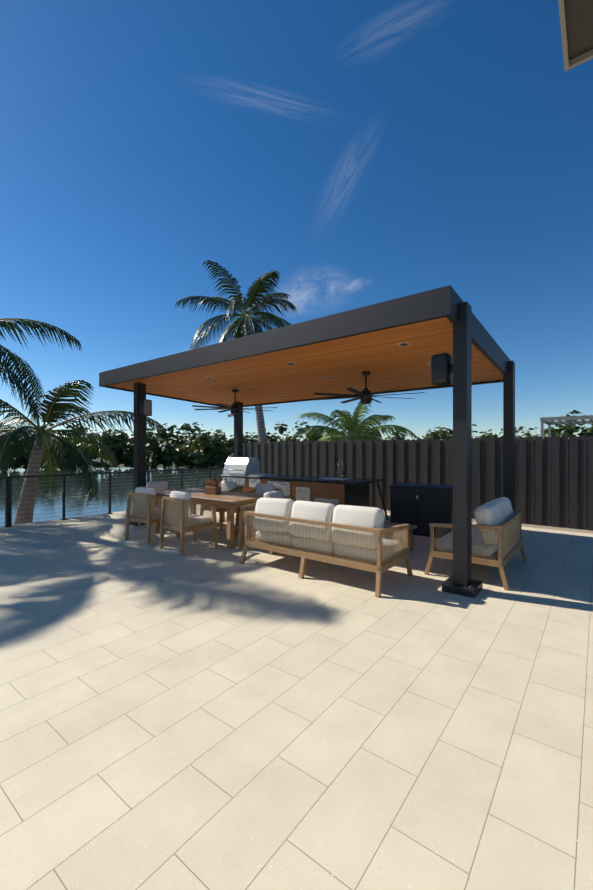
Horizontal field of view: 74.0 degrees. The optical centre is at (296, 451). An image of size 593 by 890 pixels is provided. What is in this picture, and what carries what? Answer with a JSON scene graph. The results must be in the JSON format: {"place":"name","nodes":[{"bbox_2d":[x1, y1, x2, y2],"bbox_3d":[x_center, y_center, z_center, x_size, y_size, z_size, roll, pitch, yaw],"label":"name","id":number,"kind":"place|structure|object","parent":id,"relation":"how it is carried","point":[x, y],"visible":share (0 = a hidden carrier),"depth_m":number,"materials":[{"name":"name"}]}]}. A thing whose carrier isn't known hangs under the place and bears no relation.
{"place":"outdoors","nodes":[
{"label":"outdoors","id":0,"kind":"place"},
{"bbox_2d":[0,465,223,526],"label":"lake water","id":1,"kind":"structure","parent":0,"point":[197,476],"depth_m":26.02,"materials":[{"name":"liquid"}]},
{"bbox_2d":[0,504,592,889],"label":"patio pavement","id":2,"kind":"structure","parent":0,"point":[202,713],"depth_m":2.27,"materials":[{"name":"tile"}]},
{"bbox_2d":[0,467,223,526],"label":"cable railing","id":3,"kind":"object","parent":2,"relation":"on","point":[8,503],"visible":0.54,"depth_m":8.85,"materials":[{"name":"black metal"}]},
{"bbox_2d":[125,487,179,543],"bbox_3d":[-2.537,1.088,6.941,0.665,0.911,0.656,0,0,34],"label":"dining chair","id":4,"kind":"object","parent":2,"relation":"on","point":[144,508],"visible":0.79,"depth_m":6.71,"materials":[{"name":"beige fabric"}]},
{"bbox_2d":[138,481,175,526],"bbox_3d":[-2.781,1.088,8.100,0.656,0.911,0.665,0,0,38],"label":"dining chair","id":5,"kind":"object","parent":2,"relation":"on","point":[160,486],"visible":0.19,"depth_m":8.15,"materials":[{"name":"white fabric"}]},
{"bbox_2d":[159,491,217,555],"bbox_3d":[-1.714,1.088,6.257,0.665,0.911,0.656,0,0,43],"label":"dining chair","id":6,"kind":"object","parent":2,"relation":"on","point":[175,515],"visible":1,"depth_m":6.07,"materials":[{"name":"beige fabric"}]},
{"bbox_2d":[152,488,263,548],"bbox_3d":[-1.592,1.167,7.185,2.300,0.772,1.000,0,0,38],"label":"dining table","id":7,"kind":"object","parent":2,"relation":"on","point":[230,501],"visible":0.44,"depth_m":6.61,"materials":[{"name":"brown wood"}]},
{"bbox_2d":[205,478,221,494],"bbox_3d":[-1.512,0.636,7.166,0.312,0.290,0.175,0,0,30],"label":"planter box","id":8,"kind":"object","parent":7,"relation":"on","point":[213,487],"visible":1,"depth_m":7.12,"materials":[{"name":"brown wood"}]},
{"bbox_2d":[200,481,244,529],"bbox_3d":[-1.540,1.088,8.155,0.665,0.911,0.656,0,0,38],"label":"dining chair","id":9,"kind":"object","parent":2,"relation":"on","point":[230,486],"visible":0.21,"depth_m":8.11,"materials":[{"name":"white fabric"}]},
{"bbox_2d":[235,483,280,530],"bbox_3d":[-0.708,1.088,7.514,0.665,0.911,0.656,0,0,42],"label":"dining chair","id":10,"kind":"object","parent":2,"relation":"on","point":[262,488],"visible":0.25,"depth_m":7.50,"materials":[{"name":"white fabric"}]},
{"bbox_2d":[237,490,291,554],"bbox_3d":[-0.477,1.088,6.290,0.656,0.911,0.665,0,0,31],"label":"dining chair","id":11,"kind":"object","parent":2,"relation":"on","point":[277,494],"visible":0.15,"depth_m":6.16,"materials":[{"name":"brown wood"}]},
{"bbox_2d":[220,457,388,520],"bbox_3d":[0.036,0.856,9.360,3.989,1.380,1.404,0,0,38],"label":"outdoor kitchen","id":12,"kind":"object","parent":2,"relation":"on","point":[246,474],"visible":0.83,"depth_m":8.60,"materials":[{"name":"wood"},{"name":"black stone"},{"name":"stainless steel"}]},
{"bbox_2d":[130,301,521,597],"bbox_3d":[0.106,-0.036,7.500,6.917,3.154,3.230,0,0,38],"label":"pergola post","id":13,"kind":"object","parent":2,"relation":"on","point":[460,581],"visible":0.85,"depth_m":4.37,"materials":[{"name":"black metal"}]},
{"bbox_2d":[99,285,510,407],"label":"pergola roof","id":14,"kind":"structure","parent":13,"relation":"on","point":[400,342],"depth_m":6.21,"materials":[{"name":"brown wood"}]},
{"bbox_2d":[240,498,412,596],"bbox_3d":[0.332,1.093,5.136,2.078,0.912,0.948,0,0,38],"label":"sofa","id":15,"kind":"object","parent":2,"relation":"on","point":[350,536],"visible":1,"depth_m":4.74,"materials":[{"name":"white fabric"}]},
{"bbox_2d":[383,522,416,550],"bbox_3d":[1.218,1.354,6.246,1.200,0.385,0.620,0,0,38],"label":"coffee table","id":16,"kind":"object","parent":2,"relation":"on","point":[411,538],"visible":0.29,"depth_m":6.09,"materials":[{"name":"brown wood"}]},
{"bbox_2d":[389,483,452,537],"bbox_3d":[2.424,1.095,7.419,1.170,0.892,0.680,0,0,38],"label":"storage cabinet","id":17,"kind":"object","parent":2,"relation":"on","point":[421,507],"visible":0.75,"depth_m":7.15,"materials":[{"name":"black paint"}]},
{"bbox_2d":[424,497,526,589],"bbox_3d":[2.409,1.093,5.203,0.944,0.912,1.448,0,0,38],"label":"armchair","id":18,"kind":"object","parent":2,"relation":"on","point":[496,536],"visible":0.88,"depth_m":4.74,"materials":[{"name":"white fabric"}]},
{"bbox_2d":[0,0,592,451],"label":"sky","id":19,"kind":"structure","parent":0,"point":[361,153],"materials":[{"name":"blue"}]},
{"bbox_2d":[8,452,592,533],"bbox_3d":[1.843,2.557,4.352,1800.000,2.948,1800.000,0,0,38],"label":"terrain","id":20,"kind":"structure","parent":0,"point":[542,526],"depth_m":8.25,"materials":[{"name":"green plant"}]},
{"bbox_2d":[0,318,81,458],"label":"palm","id":21,"kind":"object","parent":20,"relation":"on","point":[17,361],"visible":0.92,"depth_m":9.20,"materials":[{"name":"green plant"}]},
{"bbox_2d":[0,380,166,524],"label":"palm tree","id":22,"kind":"object","parent":20,"relation":"on","point":[55,412],"visible":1,"depth_m":9.55,"materials":[{"name":"green plant"}]},
{"bbox_2d":[175,260,297,442],"bbox_3d":[-2.052,-2.586,16.071,4.922,8.901,4.976,0,0,38],"label":"tall palm","id":23,"kind":"object","parent":20,"relation":"on","point":[237,302],"visible":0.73,"depth_m":15.50,"materials":[{"name":"green plant"}]},
{"bbox_2d":[0,410,592,469],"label":"treeline","id":24,"kind":"object","parent":20,"relation":"on","point":[215,449],"visible":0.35,"depth_m":59.55,"materials":[{"name":"green plant"}]},
{"bbox_2d":[290,395,417,442],"bbox_3d":[2.207,-0.362,15.590,4.605,3.926,4.469,0,0,38],"label":"young palm","id":25,"kind":"object","parent":20,"relation":"on","point":[353,426],"visible":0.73,"depth_m":15.17,"materials":[{"name":"green plant"}]},
{"bbox_2d":[243,436,592,529],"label":"board fence","id":26,"kind":"object","parent":20,"relation":"on","point":[554,481],"visible":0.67,"depth_m":9.11,"materials":[{"name":"grey wood"}]},
{"bbox_2d":[540,415,592,437],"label":"pergola","id":27,"kind":"object","parent":20,"relation":"on","point":[545,420],"visible":0.79,"depth_m":24.29,"materials":[{"name":"grey metal"}]},
{"bbox_2d":[558,0,592,71],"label":"house eave","id":28,"kind":"object","parent":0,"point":[576,20],"visible":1,"depth_m":1.17,"materials":[{"name":"grey paint"}]}
]}

